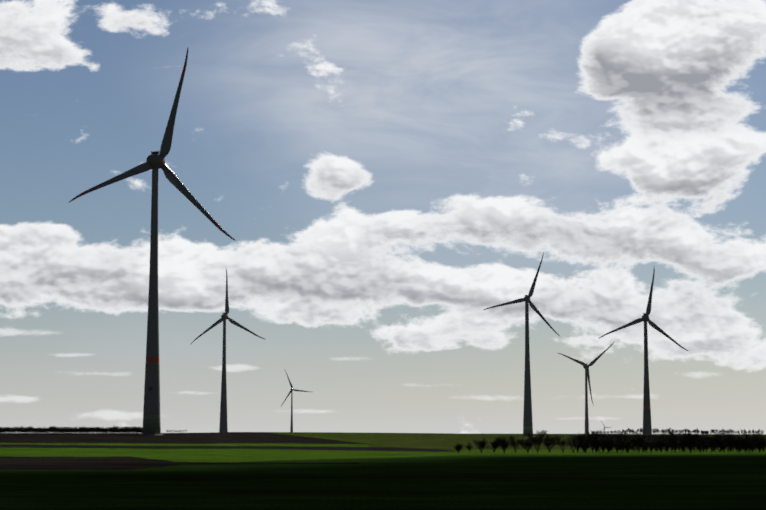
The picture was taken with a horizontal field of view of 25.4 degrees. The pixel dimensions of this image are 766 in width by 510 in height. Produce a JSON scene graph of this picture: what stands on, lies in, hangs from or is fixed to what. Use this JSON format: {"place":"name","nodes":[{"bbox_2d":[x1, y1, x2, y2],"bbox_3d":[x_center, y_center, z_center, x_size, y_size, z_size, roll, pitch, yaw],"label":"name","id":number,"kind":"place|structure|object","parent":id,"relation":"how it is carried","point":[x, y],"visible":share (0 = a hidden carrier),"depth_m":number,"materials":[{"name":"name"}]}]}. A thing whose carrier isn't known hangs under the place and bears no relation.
{"place":"outdoors","nodes":[
{"label":"outdoors","id":0,"kind":"place"},
{"bbox_2d":[0,432,765,509],"bbox_3d":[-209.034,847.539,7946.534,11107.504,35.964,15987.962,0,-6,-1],"label":"ground","id":1,"kind":"structure","parent":0,"point":[267,471],"depth_m":84.69,"materials":[{"name":"green plant"}]},
{"bbox_2d":[69,48,235,434],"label":"wind turbine","id":2,"kind":"object","parent":1,"relation":"on","point":[155,162],"visible":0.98,"depth_m":809.95,"materials":[{"name":"paint"}]},
{"bbox_2d":[190,269,263,431],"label":"wind turbine","id":3,"kind":"object","parent":1,"relation":"on","point":[223,427],"visible":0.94,"depth_m":1953.10,"materials":[{"name":"paint"}]},
{"bbox_2d":[281,369,309,431],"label":"wind turbine","id":4,"kind":"object","parent":1,"relation":"on","point":[291,425],"visible":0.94,"depth_m":4349.24,"materials":[{"name":"paint"}]},
{"bbox_2d":[452,443,463,453],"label":"tree","id":5,"kind":"object","parent":1,"relation":"on","point":[458,448],"visible":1,"depth_m":454.62,"materials":[{"name":"green plant"}]},
{"bbox_2d":[473,438,486,453],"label":"tree","id":6,"kind":"object","parent":1,"relation":"on","point":[481,444],"visible":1,"depth_m":469.02,"materials":[{"name":"green plant"}]},
{"bbox_2d":[485,435,500,451],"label":"tree","id":7,"kind":"object","parent":1,"relation":"on","point":[494,444],"visible":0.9,"depth_m":470.15,"materials":[{"name":"green plant"}]},
{"bbox_2d":[498,436,512,453],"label":"tree","id":8,"kind":"object","parent":1,"relation":"on","point":[503,443],"visible":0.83,"depth_m":472.88,"materials":[{"name":"green plant"}]},
{"bbox_2d":[508,435,522,452],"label":"tree","id":9,"kind":"object","parent":1,"relation":"on","point":[514,443],"visible":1,"depth_m":472.06,"materials":[{"name":"green plant"}]},
{"bbox_2d":[482,252,560,436],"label":"wind turbine","id":10,"kind":"object","parent":1,"relation":"on","point":[527,422],"visible":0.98,"depth_m":1705.56,"materials":[{"name":"paint"}]},
{"bbox_2d":[518,438,533,453],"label":"tree","id":11,"kind":"object","parent":1,"relation":"on","point":[526,444],"visible":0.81,"depth_m":477.97,"materials":[{"name":"green plant"}]},
{"bbox_2d":[525,429,548,452],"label":"tree","id":12,"kind":"object","parent":1,"relation":"on","point":[537,440],"visible":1,"depth_m":467.92,"materials":[{"name":"green plant"}]},
{"bbox_2d":[543,433,561,451],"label":"tree","id":13,"kind":"object","parent":1,"relation":"on","point":[552,440],"visible":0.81,"depth_m":483.40,"materials":[{"name":"green plant"}]},
{"bbox_2d":[554,434,570,451],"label":"tree","id":14,"kind":"object","parent":1,"relation":"on","point":[561,443],"visible":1,"depth_m":474.07,"materials":[{"name":"green plant"}]},
{"bbox_2d":[565,436,579,452],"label":"tree","id":15,"kind":"object","parent":1,"relation":"on","point":[573,444],"visible":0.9,"depth_m":481.05,"materials":[{"name":"green plant"}]},
{"bbox_2d":[572,434,583,450],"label":"tree","id":16,"kind":"object","parent":1,"relation":"on","point":[582,438],"visible":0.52,"depth_m":542.70,"materials":[{"name":"green plant"}]},
{"bbox_2d":[577,434,587,451],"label":"tree","id":17,"kind":"object","parent":1,"relation":"on","point":[581,443],"visible":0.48,"depth_m":523.37,"materials":[{"name":"green plant"}]},
{"bbox_2d":[558,341,614,433],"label":"wind turbine","id":18,"kind":"object","parent":1,"relation":"on","point":[586,366],"visible":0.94,"depth_m":2465.93,"materials":[{"name":"paint"}]},
{"bbox_2d":[582,437,590,451],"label":"tree","id":19,"kind":"object","parent":1,"relation":"on","point":[585,443],"visible":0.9,"depth_m":496.32,"materials":[{"name":"green plant"}]},
{"bbox_2d":[584,430,603,451],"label":"tree","id":20,"kind":"object","parent":1,"relation":"on","point":[591,436],"visible":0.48,"depth_m":526.22,"materials":[{"name":"green plant"}]},
{"bbox_2d":[587,434,603,451],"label":"tree","id":21,"kind":"object","parent":1,"relation":"on","point":[595,444],"visible":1,"depth_m":488.90,"materials":[{"name":"green plant"}]},
{"bbox_2d":[595,431,611,452],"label":"tree","id":22,"kind":"object","parent":1,"relation":"on","point":[602,436],"visible":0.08,"depth_m":551.70,"materials":[{"name":"green plant"}]},
{"bbox_2d":[600,434,617,451],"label":"tree","id":23,"kind":"object","parent":1,"relation":"on","point":[607,442],"visible":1,"depth_m":486.66,"materials":[{"name":"green plant"}]},
{"bbox_2d":[606,434,626,453],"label":"tree","id":24,"kind":"object","parent":1,"relation":"on","point":[620,441],"visible":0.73,"depth_m":491.44,"materials":[{"name":"green plant"}]},
{"bbox_2d":[618,432,635,452],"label":"tree","id":25,"kind":"object","parent":1,"relation":"on","point":[627,437],"visible":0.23,"depth_m":538.70,"materials":[{"name":"green plant"}]},
{"bbox_2d":[622,436,635,453],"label":"tree","id":26,"kind":"object","parent":1,"relation":"on","point":[628,445],"visible":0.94,"depth_m":506.62,"materials":[{"name":"green plant"}]},
{"bbox_2d":[629,431,646,450],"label":"tree","id":27,"kind":"object","parent":1,"relation":"on","point":[639,441],"visible":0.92,"depth_m":508.31,"materials":[{"name":"green plant"}]},
{"bbox_2d":[598,268,687,434],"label":"wind turbine","id":28,"kind":"object","parent":1,"relation":"on","point":[647,426],"visible":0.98,"depth_m":1291.25,"materials":[{"name":"paint"}]},
{"bbox_2d":[641,434,658,451],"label":"tree","id":29,"kind":"object","parent":1,"relation":"on","point":[652,440],"visible":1,"depth_m":505.73,"materials":[{"name":"green plant"}]},
{"bbox_2d":[655,437,668,452],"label":"tree","id":30,"kind":"object","parent":1,"relation":"on","point":[661,444],"visible":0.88,"depth_m":518.25,"materials":[{"name":"green plant"}]},
{"bbox_2d":[661,431,681,450],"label":"tree","id":31,"kind":"object","parent":1,"relation":"on","point":[673,438],"visible":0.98,"depth_m":513.90,"materials":[{"name":"green plant"}]},
{"bbox_2d":[680,430,702,452],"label":"tree","id":32,"kind":"object","parent":1,"relation":"on","point":[693,441],"visible":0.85,"depth_m":517.71,"materials":[{"name":"green plant"}]},
{"bbox_2d":[707,437,719,452],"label":"tree","id":33,"kind":"object","parent":1,"relation":"on","point":[712,444],"visible":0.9,"depth_m":533.75,"materials":[{"name":"green plant"}]},
{"bbox_2d":[706,433,722,450],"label":"tree","id":34,"kind":"object","parent":1,"relation":"on","point":[717,435],"visible":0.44,"depth_m":562.88,"materials":[{"name":"green plant"}]},
{"bbox_2d":[714,438,725,451],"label":"tree","id":35,"kind":"object","parent":1,"relation":"on","point":[720,445],"visible":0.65,"depth_m":534.58,"materials":[{"name":"green plant"}]},
{"bbox_2d":[720,436,729,450],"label":"tree","id":36,"kind":"object","parent":1,"relation":"on","point":[724,447],"visible":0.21,"depth_m":563.60,"materials":[{"name":"green plant"}]},
{"bbox_2d":[721,433,736,451],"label":"tree","id":37,"kind":"object","parent":1,"relation":"on","point":[729,442],"visible":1,"depth_m":532.10,"materials":[{"name":"green plant"}]},
{"bbox_2d":[731,437,742,452],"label":"tree","id":38,"kind":"object","parent":1,"relation":"on","point":[734,444],"visible":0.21,"depth_m":564.83,"materials":[{"name":"green plant"}]},
{"bbox_2d":[733,432,751,450],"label":"tree","id":39,"kind":"object","parent":1,"relation":"on","point":[739,442],"visible":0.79,"depth_m":533.64,"materials":[{"name":"green plant"}]},
{"bbox_2d":[744,438,755,451],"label":"tree","id":40,"kind":"object","parent":1,"relation":"on","point":[750,444],"visible":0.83,"depth_m":533.00,"materials":[{"name":"green plant"}]},
{"bbox_2d":[746,433,761,452],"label":"tree","id":41,"kind":"object","parent":1,"relation":"on","point":[757,436],"visible":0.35,"depth_m":564.80,"materials":[{"name":"green plant"}]},
{"bbox_2d":[0,0,765,433],"label":"sky","id":42,"kind":"structure","parent":0,"point":[384,176],"materials":[{"name":"blue"}]}
]}

